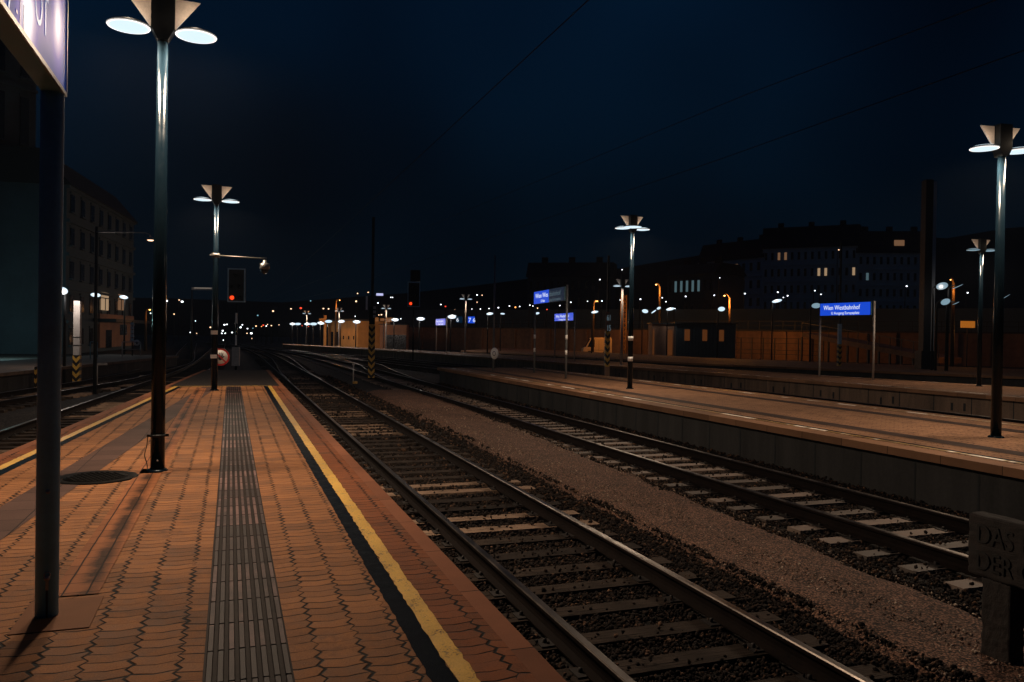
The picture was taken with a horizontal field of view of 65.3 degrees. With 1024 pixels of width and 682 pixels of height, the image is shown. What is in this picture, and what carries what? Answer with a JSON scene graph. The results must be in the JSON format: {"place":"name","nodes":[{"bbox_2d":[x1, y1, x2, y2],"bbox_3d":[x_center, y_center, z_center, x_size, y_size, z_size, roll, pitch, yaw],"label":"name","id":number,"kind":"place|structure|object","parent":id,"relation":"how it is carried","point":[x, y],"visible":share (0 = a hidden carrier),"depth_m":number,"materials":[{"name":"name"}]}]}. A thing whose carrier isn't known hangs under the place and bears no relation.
{"place":"outdoors","nodes":[
{"label":"outdoors","id":0,"kind":"place"},
{"bbox_2d":[319,315,326,345],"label":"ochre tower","id":1,"kind":"structure","parent":0,"point":[324,319],"depth_m":115.86,"materials":[{"name":"paint"}]},
{"bbox_2d":[327,319,389,347],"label":"ochre house","id":2,"kind":"structure","parent":0,"point":[348,333],"depth_m":111.80,"materials":[{"name":"paint"}]},
{"bbox_2d":[246,0,588,305],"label":"catenary wire","id":3,"kind":"object","parent":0,"point":[467,111],"visible":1,"depth_m":10.95,"materials":[{"name":"black metal"}]},
{"bbox_2d":[0,335,1023,429],"bbox_3d":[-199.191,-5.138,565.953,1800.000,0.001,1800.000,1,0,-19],"label":"ground","id":4,"kind":"structure","parent":0,"point":[8,419],"depth_m":80.08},
{"bbox_2d":[0,39,37,146],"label":"station hall","id":5,"kind":"structure","parent":4,"relation":"on","point":[18,91],"depth_m":75.82,"materials":[{"name":"paint"}]},
{"bbox_2d":[0,87,6,141],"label":"window","id":6,"kind":"structure","parent":5,"relation":"in","point":[2,90],"depth_m":74.51,"materials":[{"name":"black glass"}]},
{"bbox_2d":[0,39,7,72],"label":"window","id":7,"kind":"structure","parent":5,"relation":"in","point":[2,46],"depth_m":74.42,"materials":[{"name":"black glass"}]},
{"bbox_2d":[18,93,30,146],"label":"window","id":8,"kind":"structure","parent":5,"relation":"in","point":[24,100],"depth_m":76.62,"materials":[{"name":"black glass"}]},
{"bbox_2d":[19,65,31,81],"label":"window","id":9,"kind":"structure","parent":5,"relation":"in","point":[24,75],"depth_m":76.43,"materials":[{"name":"black glass"}]},
{"bbox_2d":[62,287,67,382],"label":"disc lamp","id":10,"kind":"object","parent":4,"relation":"on","point":[64,291],"visible":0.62,"depth_m":34.53,"materials":[{"name":"black metal"}]},
{"bbox_2d":[0,138,151,353],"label":"town house","id":11,"kind":"structure","parent":4,"relation":"on","point":[88,205],"depth_m":75.03,"materials":[{"name":"grey paint"}]},
{"bbox_2d":[68,325,72,346],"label":"window","id":12,"kind":"structure","parent":11,"relation":"in","point":[70,327],"depth_m":75.34,"materials":[{"name":"black glass"}]},
{"bbox_2d":[68,292,74,313],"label":"window","id":13,"kind":"structure","parent":11,"relation":"in","point":[71,297],"depth_m":75.49,"materials":[{"name":"black glass"}]},
{"bbox_2d":[69,258,76,280],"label":"window","id":14,"kind":"structure","parent":11,"relation":"in","point":[71,264],"depth_m":75.35,"materials":[{"name":"black glass"}]},
{"bbox_2d":[69,225,76,247],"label":"window","id":15,"kind":"structure","parent":11,"relation":"in","point":[72,231],"depth_m":75.49,"materials":[{"name":"black glass"}]},
{"bbox_2d":[69,191,77,214],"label":"window","id":16,"kind":"structure","parent":11,"relation":"in","point":[72,195],"depth_m":75.35,"materials":[{"name":"black glass"}]},
{"bbox_2d":[79,261,86,282],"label":"window","id":17,"kind":"structure","parent":11,"relation":"in","point":[82,267],"depth_m":78.74,"materials":[{"name":"black glass"}]},
{"bbox_2d":[80,229,86,251],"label":"window","id":18,"kind":"structure","parent":11,"relation":"in","point":[82,233],"depth_m":78.63,"materials":[{"name":"black glass"}]},
{"bbox_2d":[80,197,87,219],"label":"window","id":19,"kind":"structure","parent":11,"relation":"in","point":[83,200],"depth_m":78.52,"materials":[{"name":"black glass"}]},
{"bbox_2d":[88,326,93,345],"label":"window","id":20,"kind":"structure","parent":11,"relation":"in","point":[90,327],"depth_m":81.80,"materials":[{"name":"black glass"}]},
{"bbox_2d":[89,295,93,314],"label":"window","id":21,"kind":"structure","parent":11,"relation":"in","point":[91,300],"depth_m":81.94,"materials":[{"name":"black glass"}]},
{"bbox_2d":[89,264,94,284],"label":"window","id":22,"kind":"structure","parent":11,"relation":"in","point":[91,266],"depth_m":81.90,"materials":[{"name":"black glass"}]},
{"bbox_2d":[89,233,94,254],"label":"window","id":23,"kind":"structure","parent":11,"relation":"in","point":[92,236],"depth_m":81.70,"materials":[{"name":"black glass"}]},
{"bbox_2d":[90,203,96,223],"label":"window","id":24,"kind":"structure","parent":11,"relation":"in","point":[92,212],"depth_m":81.86,"materials":[{"name":"black glass"}]},
{"bbox_2d":[98,267,104,286],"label":"window","id":25,"kind":"structure","parent":11,"relation":"in","point":[100,271],"depth_m":85.25,"materials":[{"name":"black glass"}]},
{"bbox_2d":[99,237,104,257],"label":"window","id":26,"kind":"structure","parent":11,"relation":"in","point":[101,240],"depth_m":85.06,"materials":[{"name":"black glass"}]},
{"bbox_2d":[99,207,105,228],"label":"window","id":27,"kind":"structure","parent":11,"relation":"in","point":[101,210],"depth_m":85.14,"materials":[{"name":"black glass"}]},
{"bbox_2d":[101,292,108,310],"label":"window","id":28,"kind":"structure","parent":11,"relation":"in","point":[104,299],"depth_m":86.48,"materials":[{"name":"beige glass"}]},
{"bbox_2d":[107,269,112,287],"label":"window","id":29,"kind":"structure","parent":11,"relation":"in","point":[109,271],"depth_m":88.29,"materials":[{"name":"black glass"}]},
{"bbox_2d":[107,241,112,259],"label":"window","id":30,"kind":"structure","parent":11,"relation":"in","point":[109,243],"depth_m":88.29,"materials":[{"name":"black glass"}]},
{"bbox_2d":[115,244,120,262],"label":"window","id":31,"kind":"structure","parent":11,"relation":"in","point":[116,248],"depth_m":91.52,"materials":[{"name":"black glass"}]},
{"bbox_2d":[118,294,123,309],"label":"window","id":32,"kind":"structure","parent":11,"relation":"in","point":[120,301],"depth_m":93.27,"materials":[{"name":"beige glass"}]},
{"bbox_2d":[72,301,81,381],"bbox_3d":[-19.154,0.034,35.186,0.292,3.603,0.240,1,0,-10],"label":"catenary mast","id":33,"kind":"object","parent":4,"relation":"on","point":[77,337],"visible":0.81,"depth_m":35.08,"materials":[{"name":"white metal"}]},
{"bbox_2d":[0,354,178,391],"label":"platform","id":34,"kind":"structure","parent":4,"relation":"on","point":[16,374],"depth_m":37.85,"materials":[{"name":"concrete"}]},
{"bbox_2d":[130,321,139,355],"bbox_3d":[-23.583,-0.155,50.010,0.570,2.142,0.130,1,0,-10],"label":"round sign","id":35,"kind":"object","parent":34,"relation":"on","point":[132,331],"visible":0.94,"depth_m":49.93,"materials":[{"name":"black metal"}]},
{"bbox_2d":[0,343,201,412],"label":"railway track","id":36,"kind":"structure","parent":4,"relation":"on","point":[16,399],"depth_m":31.85,"materials":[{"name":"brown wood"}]},
{"bbox_2d":[0,343,225,453],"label":"railway track","id":37,"kind":"structure","parent":4,"relation":"on","point":[16,436],"depth_m":23.99,"materials":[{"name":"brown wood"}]},
{"bbox_2d":[119,295,127,354],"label":"disc lamp","id":38,"kind":"object","parent":4,"relation":"on","point":[124,297],"visible":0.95,"depth_m":58.53,"materials":[{"name":"black metal"}]},
{"bbox_2d":[93,226,153,393],"bbox_3d":[-14.611,-1.136,30.079,2.264,6.303,0.276,1,0,3],"label":"arm lamp","id":39,"kind":"object","parent":4,"relation":"on","point":[150,238],"visible":0.97,"depth_m":30.02,"materials":[{"name":"black metal"}]},
{"bbox_2d":[144,308,150,350],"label":"street lamp","id":40,"kind":"object","parent":4,"relation":"on","point":[145,338],"visible":1,"depth_m":91.79,"materials":[{"name":"black metal"}]},
{"bbox_2d":[190,287,212,361],"bbox_3d":[-23.354,-1.195,60.016,1.619,5.672,0.203,1,0,1],"label":"arm lamp","id":41,"kind":"object","parent":4,"relation":"on","point":[201,288],"visible":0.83,"depth_m":60.02,"materials":[{"name":"black metal"}]},
{"bbox_2d":[227,268,245,369],"bbox_3d":[-15.881,-1.253,45.946,0.983,5.846,0.430,1,0,-8],"label":"railway signal","id":42,"kind":"object","parent":4,"relation":"on","point":[236,285],"visible":1,"depth_m":45.91,"materials":[{"name":"black metal"}]},
{"bbox_2d":[218,343,336,389],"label":"railway track","id":43,"kind":"structure","parent":4,"relation":"on","point":[299,365],"depth_m":51.52,"materials":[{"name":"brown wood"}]},
{"bbox_2d":[0,370,565,681],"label":"platform","id":44,"kind":"structure","parent":4,"relation":"on","point":[264,528],"depth_m":5.67,"materials":[{"name":"concrete"}]},
{"bbox_2d":[0,0,67,617],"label":"station sign","id":45,"kind":"object","parent":44,"relation":"on","point":[34,36],"visible":1,"depth_m":4.60,"materials":[{"name":"grey metal"}]},
{"bbox_2d":[60,470,137,484],"bbox_3d":[-4.687,1.530,8.989,0.880,0.019,0.880,1,0,-19],"label":"manhole cover","id":46,"kind":"object","parent":44,"relation":"on","point":[96,477],"visible":0.98,"depth_m":8.94,"materials":[{"name":"metal"}]},
{"bbox_2d":[106,0,216,471],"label":"platform lamp","id":47,"kind":"object","parent":44,"relation":"on","point":[165,19],"visible":1,"depth_m":9.39,"materials":[{"name":"grey metal"}]},
{"bbox_2d":[194,184,269,390],"bbox_3d":[-7.861,-1.474,22.379,2.041,5.716,0.472,1,0,-23],"label":"platform lamp","id":48,"kind":"object","parent":44,"relation":"on","point":[216,193],"visible":1,"depth_m":22.16,"materials":[{"name":"grey metal"}]},
{"bbox_2d":[218,348,229,365],"bbox_3d":[-8.173,0.449,22.385,0.490,0.490,0.023,1,0,-13],"label":"prohibition sign","id":49,"kind":"object","parent":48,"relation":"attached to","point":[223,356],"visible":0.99,"depth_m":22.40,"materials":[{"name":"white metal"}]},
{"bbox_2d":[205,343,462,395],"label":"railway track","id":50,"kind":"structure","parent":4,"relation":"on","point":[361,368],"depth_m":44.78,"materials":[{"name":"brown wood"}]},
{"bbox_2d":[226,343,446,373],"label":"railway track","id":51,"kind":"structure","parent":4,"relation":"on","point":[413,367],"depth_m":58.38,"materials":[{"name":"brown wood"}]},
{"bbox_2d":[334,299,339,345],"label":"street lamp","id":52,"kind":"object","parent":4,"relation":"on","point":[335,337],"visible":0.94,"depth_m":111.78,"materials":[{"name":"black metal"}]},
{"bbox_2d":[375,317,391,348],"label":"lit board","id":53,"kind":"object","parent":4,"relation":"on","point":[383,319],"visible":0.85,"depth_m":90.02,"materials":[{"name":"black metal"}]},
{"bbox_2d":[379,324,408,349],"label":"site cabin","id":54,"kind":"object","parent":4,"relation":"on","point":[401,336],"visible":0.56,"depth_m":109.94,"materials":[{"name":"black metal"}]},
{"bbox_2d":[385,335,405,349],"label":"window","id":55,"kind":"structure","parent":54,"relation":"in","point":[399,340],"depth_m":109.94,"materials":[{"name":"grey glass"}]},
{"bbox_2d":[218,341,894,681],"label":"railway track","id":56,"kind":"structure","parent":4,"relation":"on","point":[586,657],"depth_m":7.89,"materials":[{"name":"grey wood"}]},
{"bbox_2d":[592,300,597,351],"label":"street lamp","id":57,"kind":"object","parent":4,"relation":"on","point":[593,329],"visible":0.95,"depth_m":97.74,"materials":[{"name":"black metal"}]},
{"bbox_2d":[226,342,982,593],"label":"railway track","id":58,"kind":"structure","parent":4,"relation":"on","point":[942,557],"depth_m":12.47,"materials":[{"name":"metal"}]},
{"bbox_2d":[366,217,375,378],"bbox_3d":[-7.225,-2.197,40.918,0.520,8.309,0.343,1,0,-10],"label":"catenary mast","id":59,"kind":"object","parent":58,"relation":"on","point":[371,349],"visible":0.99,"depth_m":40.87,"materials":[{"name":"grey metal"}]},
{"bbox_2d":[604,255,610,375],"bbox_3d":[4.918,-1.204,40.962,0.257,6.352,0.229,1,0,-10],"label":"catenary mast","id":60,"kind":"object","parent":4,"relation":"on","point":[607,349],"visible":0.99,"depth_m":40.91,"materials":[{"name":"black metal"}]},
{"bbox_2d":[206,344,1023,423],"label":"railway track","id":61,"kind":"structure","parent":4,"relation":"on","point":[442,364],"depth_m":36.31,"materials":[{"name":"brown metal"}]},
{"bbox_2d":[407,270,419,360],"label":"railway signal","id":62,"kind":"object","parent":61,"relation":"on","point":[413,294],"visible":1,"depth_m":65.91,"materials":[{"name":"grey metal"}]},
{"bbox_2d":[250,360,981,681],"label":"ballast bed","id":63,"kind":"object","parent":4,"relation":"on","point":[361,384],"visible":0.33,"depth_m":8.95,"materials":[{"name":"brown gravel"}]},
{"bbox_2d":[275,375,1023,681],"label":"ballast","id":64,"kind":"structure","parent":63,"relation":"on","point":[719,578],"depth_m":8.89,"materials":[{"name":"gravel"}]},
{"bbox_2d":[620,295,626,352],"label":"lattice mast","id":65,"kind":"object","parent":4,"relation":"on","point":[624,296],"visible":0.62,"depth_m":101.87,"materials":[{"name":"metal"}]},
{"bbox_2d":[283,344,1023,420],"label":"platform","id":66,"kind":"structure","parent":4,"relation":"on","point":[969,399],"depth_m":35.06,"materials":[{"name":"concrete"}]},
{"bbox_2d":[381,305,390,346],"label":"platform lamp","id":67,"kind":"object","parent":66,"relation":"on","point":[386,307],"visible":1,"depth_m":91.92,"materials":[{"name":"black metal"}]},
{"bbox_2d":[436,317,446,352],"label":"station sign","id":68,"kind":"object","parent":66,"relation":"on","point":[441,321],"visible":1,"depth_m":72.80,"materials":[{"name":"grey paint"}]},
{"bbox_2d":[460,294,471,352],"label":"platform lamp","id":69,"kind":"object","parent":66,"relation":"on","point":[465,296],"visible":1,"depth_m":70.92,"materials":[{"name":"black metal"}]},
{"bbox_2d":[554,309,575,360],"bbox_3d":[3.680,-0.430,56.189,0.151,3.466,4.492,1,0,-14],"label":"station sign","id":70,"kind":"object","parent":66,"relation":"on","point":[562,317],"visible":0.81,"depth_m":55.97,"materials":[{"name":"grey paint"}]},
{"bbox_2d":[614,279,628,364],"bbox_3d":[6.471,-1.116,46.979,1.202,5.073,0.472,1,0,-19],"label":"platform lamp","id":71,"kind":"object","parent":66,"relation":"on","point":[622,282],"visible":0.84,"depth_m":46.92,"materials":[{"name":"black metal"}]},
{"bbox_2d":[818,301,875,379],"bbox_3d":[14.876,-0.048,35.623,0.151,3.385,3.152,1,0,-24],"label":"station sign","id":72,"kind":"object","parent":66,"relation":"on","point":[847,308],"visible":1,"depth_m":35.40,"materials":[{"name":"blue metal"}]},
{"bbox_2d":[966,239,994,385],"bbox_3d":[17.917,-1.085,30.555,1.202,5.635,0.472,1,0,-11],"label":"platform lamp","id":73,"kind":"object","parent":66,"relation":"on","point":[981,249],"visible":0.95,"depth_m":30.50,"materials":[{"name":"grey metal"}]},
{"bbox_2d":[655,283,660,322],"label":"street lamp","id":74,"kind":"object","parent":4,"relation":"on","point":[659,312],"visible":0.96,"depth_m":94.08,"materials":[{"name":"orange metal"}]},
{"bbox_2d":[647,323,673,355],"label":"site cabin","id":75,"kind":"object","parent":4,"relation":"on","point":[656,338],"visible":0.66,"depth_m":83.99,"materials":[{"name":"black metal"}]},
{"bbox_2d":[667,330,672,354],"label":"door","id":76,"kind":"structure","parent":75,"relation":"in","point":[670,332],"depth_m":83.94,"materials":[{"name":"brown"}]},
{"bbox_2d":[673,322,737,358],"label":"site cabin","id":77,"kind":"object","parent":4,"relation":"on","point":[695,339],"visible":0.71,"depth_m":82.99,"materials":[{"name":"black metal"}]},
{"bbox_2d":[401,308,1023,331],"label":"embankment wall","id":78,"kind":"structure","parent":4,"relation":"on","point":[747,319],"depth_m":116.51,"materials":[{"name":"paint"}]},
{"bbox_2d":[405,319,1023,367],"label":"retaining wall","id":79,"kind":"structure","parent":4,"relation":"on","point":[523,338],"depth_m":95.26,"materials":[{"name":"concrete"}]},
{"bbox_2d":[716,307,724,357],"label":"disc lamp","id":80,"kind":"object","parent":4,"relation":"on","point":[721,308],"visible":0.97,"depth_m":78.53,"materials":[{"name":"black metal"}]},
{"bbox_2d":[724,294,730,322],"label":"street lamp","id":81,"kind":"object","parent":4,"relation":"on","point":[729,315],"visible":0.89,"depth_m":89.16,"materials":[{"name":"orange metal"}]},
{"bbox_2d":[437,367,1023,520],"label":"platform","id":82,"kind":"structure","parent":4,"relation":"on","point":[961,463],"depth_m":16.10,"materials":[{"name":"concrete"}]},
{"bbox_2d":[491,256,497,369],"bbox_3d":[-0.806,-1.307,37.356,0.378,5.372,0.135,1,0,-19],"label":"number post","id":83,"kind":"object","parent":82,"relation":"on","point":[494,352],"visible":1,"depth_m":37.33,"materials":[{"name":"grey metal"}]},
{"bbox_2d":[533,285,567,378],"bbox_3d":[1.568,-0.395,33.607,0.151,3.684,4.803,1,0,-14],"label":"station sign","id":84,"kind":"object","parent":82,"relation":"on","point":[559,294],"visible":1,"depth_m":32.95,"materials":[{"name":"blue metal"}]},
{"bbox_2d":[615,215,649,388],"bbox_3d":[3.956,-1.249,25.496,1.202,5.596,1.078,1,0,-21],"label":"platform lamp","id":85,"kind":"object","parent":82,"relation":"on","point":[632,226],"visible":1,"depth_m":25.71,"materials":[{"name":"grey metal"}]},
{"bbox_2d":[969,123,1023,437],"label":"platform lamp","id":86,"kind":"object","parent":82,"relation":"on","point":[1000,136],"visible":1,"depth_m":14.09,"materials":[{"name":"grey metal"}]},
{"bbox_2d":[461,348,1023,386],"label":"platform","id":87,"kind":"structure","parent":4,"relation":"on","point":[1011,377],"depth_m":50.30,"materials":[{"name":"concrete"}]},
{"bbox_2d":[837,243,841,365],"bbox_3d":[21.349,-2.219,51.967,0.227,8.337,0.182,1,0,-10],"label":"catenary mast","id":88,"kind":"object","parent":87,"relation":"on","point":[839,342],"visible":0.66,"depth_m":51.91,"materials":[{"name":"black metal"}]},
{"bbox_2d":[914,179,936,368],"bbox_3d":[25.444,-4.067,48.956,0.920,11.549,0.840,1,0,1],"label":"concrete mast","id":89,"kind":"object","parent":87,"relation":"on","point":[922,358],"visible":0.91,"depth_m":48.66,"materials":[{"name":"black concrete"}]},
{"bbox_2d":[771,299,781,359],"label":"disc lamp","id":90,"kind":"object","parent":4,"relation":"on","point":[776,300],"visible":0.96,"depth_m":70.53,"materials":[{"name":"black metal"}]},
{"bbox_2d":[736,337,823,361],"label":"yard fence","id":91,"kind":"object","parent":4,"relation":"on","point":[774,343],"visible":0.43,"depth_m":88.31,"materials":[{"name":"black metal"}]},
{"bbox_2d":[809,303,819,361],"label":"disc lamp","id":92,"kind":"object","parent":4,"relation":"on","point":[815,305],"visible":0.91,"depth_m":60.53,"materials":[{"name":"black metal"}]},
{"bbox_2d":[800,322,961,365],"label":"fence","id":93,"kind":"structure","parent":4,"relation":"on","point":[890,349],"depth_m":73.93,"materials":[{"name":"black metal"}]},
{"bbox_2d":[930,282,947,369],"bbox_3d":[24.621,-0.431,46.150,0.556,5.897,0.917,1,1,-40],"label":"disc lamp","id":94,"kind":"object","parent":4,"relation":"on","point":[941,285],"visible":0.98,"depth_m":46.54,"materials":[{"name":"black metal"}]},
{"bbox_2d":[934,298,949,369],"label":"disc lamp","id":95,"kind":"object","parent":4,"relation":"on","point":[946,301],"visible":0.96,"depth_m":46.53,"materials":[{"name":"black metal"}]},
{"bbox_2d":[944,301,959,370],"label":"disc lamp","id":96,"kind":"object","parent":4,"relation":"on","point":[945,361],"visible":0.96,"depth_m":46.53,"materials":[{"name":"black metal"}]},
{"bbox_2d":[950,277,954,366],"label":"street lamp","id":97,"kind":"object","parent":4,"relation":"on","point":[952,331],"visible":0.96,"depth_m":62.03,"materials":[{"name":"black metal"}]},
{"bbox_2d":[947,284,962,370],"bbox_3d":[25.625,-0.381,46.160,0.619,5.828,0.950,1,0,5],"label":"disc lamp","id":98,"kind":"object","parent":4,"relation":"on","point":[956,286],"visible":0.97,"depth_m":46.53,"materials":[{"name":"black metal"}]},
{"bbox_2d":[960,321,974,366],"bbox_3d":[34.213,0.532,60.041,1.050,4.060,0.140,1,0,0],"label":"amber sign","id":99,"kind":"object","parent":4,"relation":"on","point":[967,324],"visible":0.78,"depth_m":59.96,"materials":[{"name":"orange metal"}]},
{"bbox_2d":[968,511,1023,664],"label":"stone notice","id":100,"kind":"object","parent":4,"relation":"on","point":[996,552],"visible":0.81,"depth_m":5.93,"materials":[{"name":"grey stone"}]},
{"bbox_2d":[36,0,1023,301],"label":"sky","id":101,"kind":"structure","parent":0,"point":[308,110],"materials":[{"name":"blue"}]},
{"bbox_2d":[526,257,617,309],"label":"apartment block","id":102,"kind":"structure","parent":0,"point":[581,281],"depth_m":207.68,"materials":[{"name":"paint"}]},
{"bbox_2d":[133,227,1023,337],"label":"hill","id":103,"kind":"structure","parent":0,"point":[957,262],"depth_m":330.06,"materials":[{"name":"black"}]},
{"bbox_2d":[581,338,611,352],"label":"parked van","id":104,"kind":"object","parent":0,"point":[598,344],"visible":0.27,"depth_m":99.00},
{"bbox_2d":[367,390,1023,681],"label":"path","id":105,"kind":"structure","parent":0,"point":[902,634],"depth_m":8.69,"materials":[{"name":"gravel"}]},
{"bbox_2d":[665,257,746,308],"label":"workshop building","id":106,"kind":"structure","parent":0,"point":[696,285],"depth_m":184.40,"materials":[{"name":"paint"}]},
{"bbox_2d":[697,234,763,308],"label":"apartment block","id":107,"kind":"structure","parent":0,"point":[747,256],"depth_m":245.15,"materials":[{"name":"paint"}]},
{"bbox_2d":[761,220,861,308],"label":"apartment block","id":108,"kind":"structure","parent":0,"point":[799,265],"depth_m":234.21,"materials":[{"name":"paint"}]},
{"bbox_2d":[856,227,920,308],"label":"apartment block","id":109,"kind":"structure","parent":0,"point":[888,265],"depth_m":227.22,"materials":[{"name":"paint"}]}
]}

